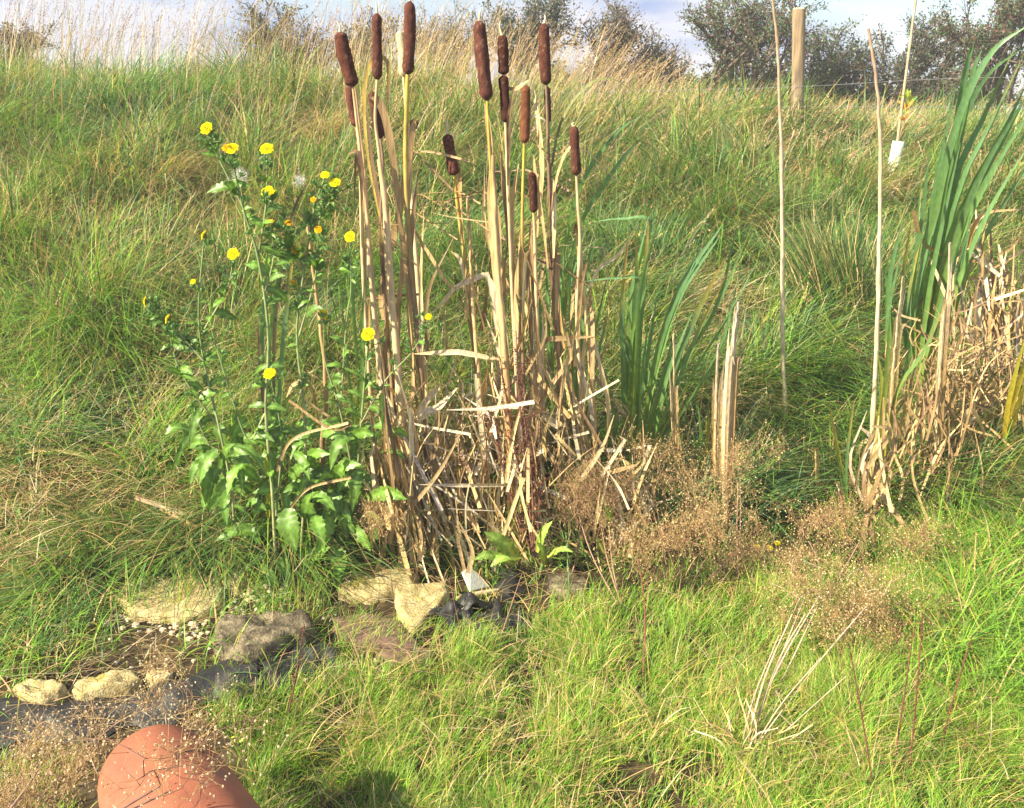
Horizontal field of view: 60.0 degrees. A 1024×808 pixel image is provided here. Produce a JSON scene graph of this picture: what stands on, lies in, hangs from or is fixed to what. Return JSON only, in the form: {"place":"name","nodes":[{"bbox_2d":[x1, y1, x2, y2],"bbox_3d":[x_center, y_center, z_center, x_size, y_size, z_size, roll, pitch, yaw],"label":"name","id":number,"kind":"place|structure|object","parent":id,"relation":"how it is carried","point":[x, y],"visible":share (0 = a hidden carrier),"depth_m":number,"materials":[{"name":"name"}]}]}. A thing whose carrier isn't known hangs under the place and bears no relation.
{"place":"outdoors","nodes":[
{"label":"outdoors","id":0,"kind":"place"},
{"bbox_2d":[0,109,1023,807],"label":"ground","id":1,"kind":"structure","parent":0,"point":[90,795],"depth_m":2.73,"materials":[{"name":"green plant"}]},
{"bbox_2d":[0,20,59,71],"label":"hawthorn bush","id":2,"kind":"object","parent":1,"relation":"on","point":[11,37],"visible":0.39,"depth_m":11.79,"materials":[{"name":"green plant"}]},
{"bbox_2d":[13,679,68,704],"bbox_3d":[-1.363,0.838,2.556,0.156,0.077,0.074,6,19,16],"label":"limestone rock","id":3,"kind":"object","parent":1,"relation":"on","point":[26,695],"visible":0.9,"depth_m":2.54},
{"bbox_2d":[0,726,104,807],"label":"water plantain","id":4,"kind":"object","parent":1,"relation":"on","point":[28,795],"visible":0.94,"depth_m":1.84,"materials":[{"name":"plant"}]},
{"bbox_2d":[0,675,163,807],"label":"water plantain","id":5,"kind":"object","parent":1,"relation":"on","point":[46,754],"visible":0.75,"depth_m":1.93,"materials":[{"name":"plant"}]},
{"bbox_2d":[70,670,143,700],"bbox_3d":[-1.185,0.832,2.597,0.200,0.079,0.089,-6,19,-17],"label":"limestone rock","id":6,"kind":"object","parent":1,"relation":"on","point":[111,683],"visible":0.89,"depth_m":2.57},
{"bbox_2d":[74,632,243,758],"bbox_3d":[-0.904,0.816,2.322,0.544,0.319,0.305,8,20,23],"label":"water plantain","id":7,"kind":"object","parent":1,"relation":"on","point":[134,714],"visible":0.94,"depth_m":2.30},
{"bbox_2d":[32,692,288,807],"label":"water plantain","id":8,"kind":"object","parent":1,"relation":"on","point":[163,793],"visible":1,"depth_m":1.61,"materials":[{"name":"plant"}]},
{"bbox_2d":[114,571,225,624],"bbox_3d":[-1.169,0.668,3.029,0.374,0.049,0.312,-4,19,-12],"label":"limestone slab","id":9,"kind":"object","parent":1,"relation":"on","point":[172,609],"depth_m":2.98,"materials":[{"name":"stone"}]},
{"bbox_2d":[0,638,340,747],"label":"pond liner","id":10,"kind":"object","parent":1,"relation":"on","point":[210,673],"visible":0.77,"depth_m":2.54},
{"bbox_2d":[213,609,320,661],"bbox_3d":[-0.766,0.734,2.773,0.326,0.115,0.217,-4,18,-11],"label":"grey rock","id":11,"kind":"object","parent":10,"relation":"on","point":[260,632],"visible":0.87,"depth_m":2.74,"materials":[{"name":"stone"}]},
{"bbox_2d":[98,724,260,807],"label":"terracotta pipe","id":12,"kind":"object","parent":1,"relation":"on","point":[233,792],"visible":0.85,"depth_m":1.74,"materials":[{"name":"ceramic"}]},
{"bbox_2d":[0,560,385,721],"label":"gravel","id":13,"kind":"structure","parent":1,"relation":"on","point":[176,627],"depth_m":2.90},
{"bbox_2d":[127,230,261,570],"bbox_3d":[-1.056,0.015,3.048,0.379,1.231,0.301,0,18,0],"label":"oxtongue plant","id":14,"kind":"object","parent":1,"relation":"on","point":[203,469],"visible":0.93,"depth_m":2.99,"materials":[{"name":"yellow plant"}]},
{"bbox_2d":[222,565,252,595],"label":"limestone rock","id":15,"kind":"object","parent":1,"relation":"on","point":[239,587],"visible":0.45,"depth_m":3.10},
{"bbox_2d":[197,121,307,591],"bbox_3d":[-0.878,-0.101,2.992,0.364,1.628,0.336,0,18,0],"label":"oxtongue plant","id":16,"kind":"object","parent":1,"relation":"on","point":[287,517],"visible":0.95,"depth_m":2.94,"materials":[{"name":"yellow plant"}]},
{"bbox_2d":[257,173,311,534],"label":"green reed shoot","id":17,"kind":"object","parent":1,"relation":"on","point":[273,327],"visible":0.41,"depth_m":3.03,"materials":[{"name":"green plant"}]},
{"bbox_2d":[222,0,357,77],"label":"hawthorn bush","id":18,"kind":"object","parent":1,"relation":"on","point":[260,19],"visible":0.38,"depth_m":11.78,"materials":[{"name":"green plant"}]},
{"bbox_2d":[286,225,328,491],"bbox_3d":[-0.755,-0.077,3.296,0.156,1.195,0.078,7,19,20],"label":"dead reed cane","id":19,"kind":"object","parent":1,"relation":"on","point":[325,410],"visible":0.49,"depth_m":3.28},
{"bbox_2d":[263,167,352,586],"bbox_3d":[-0.732,-0.027,3.025,0.428,1.516,0.253,13,22,35],"label":"oxtongue plant","id":20,"kind":"object","parent":1,"relation":"on","point":[320,527],"visible":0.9,"depth_m":3.00,"materials":[{"name":"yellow plant"}]},
{"bbox_2d":[238,195,422,292],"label":"grass tussock","id":21,"kind":"object","parent":1,"relation":"on","point":[338,243],"depth_m":5.08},
{"bbox_2d":[0,545,662,778],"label":"straw litter","id":22,"kind":"object","parent":1,"relation":"on","point":[338,721],"visible":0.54,"depth_m":2.67,"materials":[{"name":"beige plant"}]},
{"bbox_2d":[340,243,364,426],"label":"green reed shoot","id":23,"kind":"object","parent":1,"relation":"on","point":[359,386],"visible":0.57,"depth_m":3.29,"materials":[{"name":"green plant"}]},
{"bbox_2d":[345,86,378,479],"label":"cattail","id":24,"kind":"object","parent":1,"relation":"on","point":[349,97],"visible":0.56,"depth_m":3.18,"materials":[{"name":"plant"}]},
{"bbox_2d":[328,5,403,80],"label":"hawthorn bush","id":25,"kind":"object","parent":1,"relation":"on","point":[364,30],"visible":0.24,"depth_m":12.28,"materials":[{"name":"green plant"}]},
{"bbox_2d":[334,21,397,457],"bbox_3d":[-0.422,-0.241,3.148,0.305,2.052,0.078,-8,20,-23],"label":"cattail","id":26,"kind":"object","parent":1,"relation":"on","point":[345,58],"visible":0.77,"depth_m":2.90,"materials":[{"name":"plant"}]},
{"bbox_2d":[324,613,421,653],"bbox_3d":[-0.434,0.740,2.856,0.350,0.055,0.159,6,19,19],"label":"brown rock","id":27,"kind":"object","parent":1,"relation":"on","point":[385,640],"visible":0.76,"depth_m":2.83,"materials":[{"name":"stone"}]},
{"bbox_2d":[306,231,444,573],"bbox_3d":[-0.501,0.019,3.062,0.560,1.243,0.274,0,18,0],"label":"oxtongue plant","id":28,"kind":"object","parent":1,"relation":"on","point":[339,495],"visible":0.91,"depth_m":3.04,"materials":[{"name":"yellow plant"}]},
{"bbox_2d":[354,88,396,536],"bbox_3d":[-0.465,-0.212,3.111,0.113,1.694,0.027,8,20,24],"label":"dead reed cane","id":29,"kind":"object","parent":1,"relation":"on","point":[373,303],"visible":0.57,"depth_m":3.05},
{"bbox_2d":[337,561,419,604],"bbox_3d":[-0.475,0.639,3.166,0.283,0.062,0.251,0,18,0],"label":"limestone rock","id":30,"kind":"object","parent":1,"relation":"on","point":[378,593],"visible":0.79,"depth_m":3.12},
{"bbox_2d":[348,487,421,557],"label":"water plantain","id":31,"kind":"object","parent":1,"relation":"on","point":[372,509],"visible":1,"depth_m":3.04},
{"bbox_2d":[362,2,408,389],"bbox_3d":[-0.407,-0.344,3.083,0.098,1.913,0.194,7,19,21],"label":"cattail","id":32,"kind":"object","parent":1,"relation":"on","point":[376,60],"visible":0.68,"depth_m":2.87,"materials":[{"name":"plant"}]},
{"bbox_2d":[366,92,416,421],"bbox_3d":[-0.400,-0.242,3.182,0.165,1.659,0.038,0,18,0],"label":"cattail","id":33,"kind":"object","parent":1,"relation":"on","point":[395,228],"visible":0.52,"depth_m":3.02,"materials":[{"name":"plant"}]},
{"bbox_2d":[375,642,435,669],"bbox_3d":[-0.325,0.777,2.729,0.174,0.047,0.101,10,20,27],"label":"brown rock","id":34,"kind":"object","parent":1,"relation":"on","point":[394,656],"visible":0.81,"depth_m":2.72,"materials":[{"name":"stone"}]},
{"bbox_2d":[396,120,417,487],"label":"dead reed cane","id":35,"kind":"object","parent":1,"relation":"on","point":[399,297],"visible":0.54,"depth_m":3.12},
{"bbox_2d":[395,31,424,472],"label":"cattail","id":36,"kind":"object","parent":1,"relation":"on","point":[400,41],"visible":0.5,"depth_m":3.36,"materials":[{"name":"plant"}]},
{"bbox_2d":[402,0,431,496],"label":"cattail","id":37,"kind":"object","parent":1,"relation":"on","point":[413,306],"visible":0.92,"depth_m":2.99,"materials":[{"name":"plant"}]},
{"bbox_2d":[377,159,456,539],"bbox_3d":[-0.317,-0.102,3.126,0.246,1.472,0.046,-1,18,-5],"label":"dead reed cane","id":38,"kind":"object","parent":1,"relation":"on","point":[421,412],"visible":0.64,"depth_m":3.06,"materials":[{"name":"plant"}]},
{"bbox_2d":[394,582,450,634],"bbox_3d":[-0.307,0.685,2.973,0.194,0.073,0.272,0,18,0],"label":"limestone rock","id":39,"kind":"object","parent":1,"relation":"on","point":[434,593],"visible":0.91,"depth_m":2.97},
{"bbox_2d":[392,0,492,83],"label":"hawthorn bush","id":40,"kind":"object","parent":1,"relation":"on","point":[472,14],"visible":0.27,"depth_m":12.96,"materials":[{"name":"green plant"}]},
{"bbox_2d":[414,197,497,549],"bbox_3d":[-0.196,-0.079,3.261,0.295,1.339,0.093,7,19,21],"label":"dead reed cane","id":41,"kind":"object","parent":1,"relation":"on","point":[461,284],"visible":0.67,"depth_m":3.15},
{"bbox_2d":[442,118,486,426],"bbox_3d":[-0.159,-0.225,3.265,0.173,1.574,0.048,8,20,24],"label":"cattail","id":42,"kind":"object","parent":1,"relation":"on","point":[453,167],"visible":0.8,"depth_m":3.13,"materials":[{"name":"plant"}]},
{"bbox_2d":[415,155,518,544],"bbox_3d":[-0.157,-0.103,3.125,0.372,1.491,0.033,-1,18,-3],"label":"dead reed cane","id":43,"kind":"object","parent":1,"relation":"on","point":[497,298],"visible":0.8,"depth_m":3.09,"materials":[{"name":"plant"}]},
{"bbox_2d":[462,569,489,591],"bbox_3d":[-0.138,0.624,3.131,0.070,0.072,0.102,14,23,37],"label":"white tile","id":44,"kind":"object","parent":1,"relation":"on","point":[471,578],"visible":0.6,"depth_m":3.12,"materials":[{"name":"tile"}]},
{"bbox_2d":[428,561,531,641],"bbox_3d":[-0.035,0.651,3.009,0.298,0.101,0.502,13,22,34],"label":"pond liner","id":45,"kind":"object","parent":1,"relation":"on","point":[497,604],"visible":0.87,"depth_m":2.92,"materials":[{"name":"plastic"}]},
{"bbox_2d":[473,8,507,451],"bbox_3d":[-0.054,-0.336,3.095,0.049,1.910,0.171,17,25,42],"label":"cattail","id":46,"kind":"object","parent":1,"relation":"on","point":[481,53],"visible":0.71,"depth_m":2.88,"materials":[{"name":"plant"}]},
{"bbox_2d":[285,117,701,583],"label":"reed litter","id":47,"kind":"object","parent":1,"relation":"on","point":[410,474],"visible":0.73,"depth_m":3.19,"materials":[{"name":"plant"}]},
{"bbox_2d":[355,185,646,306],"bbox_3d":[-0.141,-0.866,5.157,1.802,0.791,1.342,-7,19,-20],"label":"grass tussock","id":48,"kind":"object","parent":1,"relation":"on","point":[487,261],"depth_m":5.06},
{"bbox_2d":[497,20,519,498],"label":"cattail","id":49,"kind":"object","parent":1,"relation":"on","point":[503,57],"visible":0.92,"depth_m":2.97,"materials":[{"name":"plant"}]},
{"bbox_2d":[0,14,1023,648],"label":"meadow grass","id":50,"kind":"structure","parent":1,"relation":"on","point":[106,314],"depth_m":4.91,"materials":[{"name":"plant"}]},
{"bbox_2d":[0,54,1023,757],"bbox_3d":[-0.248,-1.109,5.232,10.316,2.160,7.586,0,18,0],"label":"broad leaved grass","id":51,"kind":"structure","parent":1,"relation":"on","point":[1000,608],"depth_m":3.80,"materials":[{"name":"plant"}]},
{"bbox_2d":[0,0,1023,463],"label":"dry grass stems","id":52,"kind":"object","parent":1,"relation":"on","point":[290,30],"visible":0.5,"depth_m":7.47,"materials":[{"name":"plant"}]},
{"bbox_2d":[0,72,1023,606],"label":"dead grass thatch","id":53,"kind":"object","parent":1,"relation":"on","point":[46,492],"visible":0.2,"depth_m":3.58,"materials":[{"name":"plant"}]},
{"bbox_2d":[498,75,527,524],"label":"cattail","id":54,"kind":"object","parent":1,"relation":"on","point":[504,87],"visible":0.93,"depth_m":3.00,"materials":[{"name":"plant"}]},
{"bbox_2d":[459,0,586,92],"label":"hawthorn bush","id":55,"kind":"object","parent":1,"relation":"on","point":[553,14],"visible":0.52,"depth_m":11.92,"materials":[{"name":"green plant"}]},
{"bbox_2d":[509,85,546,458],"bbox_3d":[0.054,-0.236,3.151,0.111,1.685,0.148,-6,19,-19],"label":"cattail","id":56,"kind":"object","parent":1,"relation":"on","point":[525,114],"visible":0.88,"depth_m":3.00,"materials":[{"name":"plant"}]},
{"bbox_2d":[528,155,548,437],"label":"cattail","id":57,"kind":"object","parent":1,"relation":"on","point":[534,190],"visible":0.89,"depth_m":3.07,"materials":[{"name":"plant"}]},
{"bbox_2d":[472,326,613,566],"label":"dock plant","id":58,"kind":"object","parent":1,"relation":"on","point":[511,556],"visible":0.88,"depth_m":3.12,"materials":[{"name":"green plant"}]},
{"bbox_2d":[544,87,568,515],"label":"cattail","id":59,"kind":"object","parent":1,"relation":"on","point":[549,106],"visible":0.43,"depth_m":3.14,"materials":[{"name":"plant"}]},
{"bbox_2d":[515,453,609,572],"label":"water plantain","id":60,"kind":"object","parent":1,"relation":"on","point":[559,506],"visible":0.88,"depth_m":3.18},
{"bbox_2d":[546,571,589,601],"bbox_3d":[0.198,0.643,3.120,0.156,0.053,0.163,0,18,0],"label":"grey rock","id":61,"kind":"object","parent":1,"relation":"on","point":[551,581],"visible":0.82,"depth_m":3.10,"materials":[{"name":"stone"}]},
{"bbox_2d":[526,221,610,523],"bbox_3d":[0.207,-0.038,3.259,0.315,1.251,0.033,0,18,0],"label":"dead reed cane","id":62,"kind":"object","parent":1,"relation":"on","point":[563,338],"visible":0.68,"depth_m":3.21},
{"bbox_2d":[547,122,594,522],"bbox_3d":[0.238,-0.203,3.227,0.222,1.569,0.107,-15,23,-39],"label":"cattail","id":63,"kind":"object","parent":1,"relation":"on","point":[575,151],"visible":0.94,"depth_m":3.10,"materials":[{"name":"plant"}]},
{"bbox_2d":[551,242,613,447],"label":"green reed shoot","id":64,"kind":"object","parent":1,"relation":"on","point":[575,383],"visible":0.36,"depth_m":3.37,"materials":[{"name":"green plant"}]},
{"bbox_2d":[533,15,639,507],"bbox_3d":[0.237,-0.355,3.171,0.350,1.895,0.150,-2,18,-6],"label":"cattail","id":65,"kind":"object","parent":1,"relation":"on","point":[545,79],"visible":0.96,"depth_m":2.99,"materials":[{"name":"plant"}]},
{"bbox_2d":[539,116,657,433],"bbox_3d":[0.258,-0.328,3.389,0.243,1.471,0.566,-9,20,-25],"label":"green reed shoot","id":66,"kind":"object","parent":1,"relation":"on","point":[563,307],"visible":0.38,"depth_m":3.31,"materials":[{"name":"green plant"}]},
{"bbox_2d":[567,217,631,534],"bbox_3d":[0.312,-0.046,3.291,0.222,1.279,0.023,1,18,2],"label":"dead reed cane","id":67,"kind":"object","parent":1,"relation":"on","point":[586,437],"visible":0.59,"depth_m":3.27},
{"bbox_2d":[548,443,658,612],"bbox_3d":[0.362,0.370,3.143,0.433,0.520,0.458,15,23,38],"label":"water plantain","id":68,"kind":"object","parent":1,"relation":"on","point":[611,499],"visible":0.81,"depth_m":3.12,"materials":[{"name":"plant"}]},
{"bbox_2d":[569,0,671,101],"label":"hawthorn bush","id":69,"kind":"object","parent":1,"relation":"on","point":[617,18],"visible":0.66,"depth_m":12.19,"materials":[{"name":"green plant"}]},
{"bbox_2d":[603,418,707,566],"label":"water plantain","id":70,"kind":"object","parent":1,"relation":"on","point":[641,446],"visible":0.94,"depth_m":3.19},
{"bbox_2d":[625,21,692,96],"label":"hawthorn bush","id":71,"kind":"object","parent":1,"relation":"on","point":[673,66],"visible":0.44,"depth_m":12.81,"materials":[{"name":"green plant"}]},
{"bbox_2d":[585,464,741,678],"bbox_3d":[0.536,0.469,2.832,0.559,0.512,0.510,-8,20,-22],"label":"water plantain","id":72,"kind":"object","parent":1,"relation":"on","point":[666,541],"visible":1,"depth_m":2.85,"materials":[{"name":"plant"}]},
{"bbox_2d":[584,207,754,481],"bbox_3d":[0.610,-0.122,3.325,0.533,1.265,0.646,9,20,26],"label":"green reed shoot","id":73,"kind":"object","parent":1,"relation":"on","point":[633,385],"visible":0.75,"depth_m":3.31,"materials":[{"name":"green plant"}]},
{"bbox_2d":[669,333,679,493],"bbox_3d":[0.642,0.075,3.494,0.032,0.822,0.420,6,19,18],"label":"reed stump","id":74,"kind":"object","parent":1,"relation":"on","point":[676,410],"visible":0.75,"depth_m":3.46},
{"bbox_2d":[556,197,796,285],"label":"grass tussock","id":75,"kind":"object","parent":1,"relation":"on","point":[658,243],"depth_m":5.42,"materials":[{"name":"plant"}]},
{"bbox_2d":[692,406,709,476],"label":"green reed shoot","id":76,"kind":"object","parent":1,"relation":"on","point":[701,441],"visible":0.76,"depth_m":3.57,"materials":[{"name":"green plant"}]},
{"bbox_2d":[711,342,724,500],"bbox_3d":[0.795,0.122,3.441,0.055,0.808,0.344,6,19,18],"label":"reed stump","id":77,"kind":"object","parent":1,"relation":"on","point":[716,413],"visible":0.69,"depth_m":3.40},
{"bbox_2d":[637,459,820,603],"bbox_3d":[0.745,0.444,3.113,0.650,0.490,0.478,0,18,0],"label":"water plantain","id":78,"kind":"object","parent":1,"relation":"on","point":[731,558],"visible":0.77,"depth_m":3.11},
{"bbox_2d":[721,302,746,532],"bbox_3d":[0.825,0.085,3.331,0.065,0.986,0.228,6,19,19],"label":"reed stump","id":79,"kind":"object","parent":1,"relation":"on","point":[729,411],"visible":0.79,"depth_m":3.27,"materials":[{"name":"plant"}]},
{"bbox_2d":[685,413,790,585],"bbox_3d":[0.824,0.321,3.201,0.372,0.576,0.425,0,18,0],"label":"water plantain","id":80,"kind":"object","parent":1,"relation":"on","point":[732,452],"visible":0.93,"depth_m":3.22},
{"bbox_2d":[477,7,1007,135],"bbox_3d":[2.321,-2.637,7.595,6.164,1.388,0.187,0,18,0],"label":"wire fence","id":81,"kind":"object","parent":1,"relation":"on","point":[798,41],"visible":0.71,"depth_m":7.45,"materials":[{"name":"brown wood"}]},
{"bbox_2d":[686,687,811,777],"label":"straw tuft","id":82,"kind":"object","parent":1,"relation":"on","point":[747,737],"visible":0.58,"depth_m":2.23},
{"bbox_2d":[675,0,834,103],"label":"hawthorn bush","id":83,"kind":"object","parent":1,"relation":"on","point":[755,34],"visible":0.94,"depth_m":11.82,"materials":[{"name":"green plant"}]},
{"bbox_2d":[714,594,823,657],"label":"water plantain","id":84,"kind":"object","parent":1,"relation":"on","point":[769,625],"visible":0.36,"depth_m":2.75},
{"bbox_2d":[709,520,846,595],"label":"water plantain","id":85,"kind":"object","parent":1,"relation":"on","point":[758,553],"visible":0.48,"depth_m":3.08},
{"bbox_2d":[772,0,787,447],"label":"dead reed cane","id":86,"kind":"object","parent":1,"relation":"on","point":[782,281],"visible":0.88,"depth_m":3.63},
{"bbox_2d":[771,487,806,517],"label":"broadleaf weed","id":87,"kind":"object","parent":1,"relation":"on","point":[792,501],"visible":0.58,"depth_m":3.63,"materials":[{"name":"green plant"}]},
{"bbox_2d":[756,472,896,585],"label":"water plantain","id":88,"kind":"object","parent":1,"relation":"on","point":[819,522],"visible":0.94,"depth_m":3.09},
{"bbox_2d":[775,14,884,105],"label":"hawthorn bush","id":89,"kind":"object","parent":1,"relation":"on","point":[836,64],"visible":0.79,"depth_m":12.54,"materials":[{"name":"green plant"}]},
{"bbox_2d":[738,527,926,731],"bbox_3d":[0.840,0.572,2.574,0.806,0.466,0.415,-11,21,-30],"label":"water plantain","id":90,"kind":"object","parent":1,"relation":"on","point":[870,597],"visible":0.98,"depth_m":2.63,"materials":[{"name":"plant"}]},
{"bbox_2d":[693,177,987,342],"bbox_3d":[1.771,-0.729,4.928,1.504,1.002,1.232,0,18,0],"label":"rush tussock","id":91,"kind":"object","parent":1,"relation":"on","point":[812,249],"visible":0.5,"depth_m":4.77,"materials":[{"name":"green plant"}]},
{"bbox_2d":[751,573,931,719],"bbox_3d":[0.900,0.717,2.603,0.817,0.338,0.404,-9,20,-24],"label":"water plantain","id":92,"kind":"object","parent":1,"relation":"on","point":[870,625],"visible":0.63,"depth_m":2.63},
{"bbox_2d":[829,403,853,517],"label":"green reed shoot","id":93,"kind":"object","parent":1,"relation":"on","point":[844,484],"visible":0.78,"depth_m":3.35,"materials":[{"name":"green plant"}]},
{"bbox_2d":[855,28,882,460],"bbox_3d":[1.393,-0.436,3.471,0.438,1.888,0.060,-16,24,-40],"label":"dead reed cane","id":94,"kind":"object","parent":1,"relation":"on","point":[876,339],"visible":0.8,"depth_m":3.42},
{"bbox_2d":[828,73,942,117],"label":"hedge plant","id":95,"kind":"object","parent":1,"relation":"on","point":[863,99],"visible":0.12,"depth_m":13.28,"materials":[{"name":"green plant"}]},
{"bbox_2d":[813,576,971,686],"bbox_3d":[1.173,0.721,2.620,0.477,0.336,0.559,0,18,0],"label":"water plantain","id":96,"kind":"object","parent":1,"relation":"on","point":[893,628],"visible":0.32,"depth_m":2.67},
{"bbox_2d":[887,276,909,450],"bbox_3d":[1.545,-0.046,3.582,0.056,1.052,0.683,9,20,25],"label":"reed stump","id":97,"kind":"object","parent":1,"relation":"on","point":[897,345],"visible":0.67,"depth_m":3.42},
{"bbox_2d":[896,0,916,140],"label":"bamboo cane","id":98,"kind":"object","parent":1,"relation":"on","point":[906,68],"visible":0.77,"depth_m":6.52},
{"bbox_2d":[875,290,951,504],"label":"green reed shoot","id":99,"kind":"object","parent":1,"relation":"on","point":[883,387],"visible":0.48,"depth_m":3.35,"materials":[{"name":"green plant"}]},
{"bbox_2d":[852,0,979,116],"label":"hawthorn bush","id":100,"kind":"object","parent":1,"relation":"on","point":[925,55],"visible":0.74,"depth_m":12.13,"materials":[{"name":"green plant"}]},
{"bbox_2d":[858,500,987,589],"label":"water plantain","id":101,"kind":"object","parent":1,"relation":"on","point":[922,541],"visible":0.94,"depth_m":3.06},
{"bbox_2d":[849,201,1023,549],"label":"reed litter","id":102,"kind":"object","parent":1,"relation":"on","point":[1000,336],"visible":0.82,"depth_m":3.61,"materials":[{"name":"plant"}]},
{"bbox_2d":[913,70,967,120],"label":"hedge plant","id":103,"kind":"object","parent":1,"relation":"on","point":[948,91],"visible":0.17,"depth_m":13.76,"materials":[{"name":"green plant"}]},
{"bbox_2d":[934,242,953,485],"bbox_3d":[1.678,-0.053,3.456,0.042,1.201,0.520,14,22,36],"label":"reed stump","id":104,"kind":"object","parent":1,"relation":"on","point":[945,325],"visible":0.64,"depth_m":3.34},
{"bbox_2d":[885,27,1023,404],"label":"green reed shoot","id":105,"kind":"object","parent":1,"relation":"on","point":[944,226],"visible":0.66,"depth_m":3.64,"materials":[{"name":"green plant"}]},
{"bbox_2d":[917,71,1022,121],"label":"hedge plant","id":106,"kind":"object","parent":1,"relation":"on","point":[1006,83],"visible":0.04,"depth_m":14.20,"materials":[{"name":"green plant"}]},
{"bbox_2d":[921,0,1023,120],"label":"hawthorn bush","id":107,"kind":"object","parent":1,"relation":"on","point":[1008,20],"visible":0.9,"depth_m":10.99,"materials":[{"name":"green plant"}]},
{"bbox_2d":[951,341,1023,454],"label":"green reed shoot","id":108,"kind":"object","parent":1,"relation":"on","point":[1013,393],"visible":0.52,"depth_m":3.50,"materials":[{"name":"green plant"}]},
{"bbox_2d":[0,0,1023,116],"label":"sky","id":109,"kind":"structure","parent":0,"point":[662,13],"materials":[{"name":"white"}]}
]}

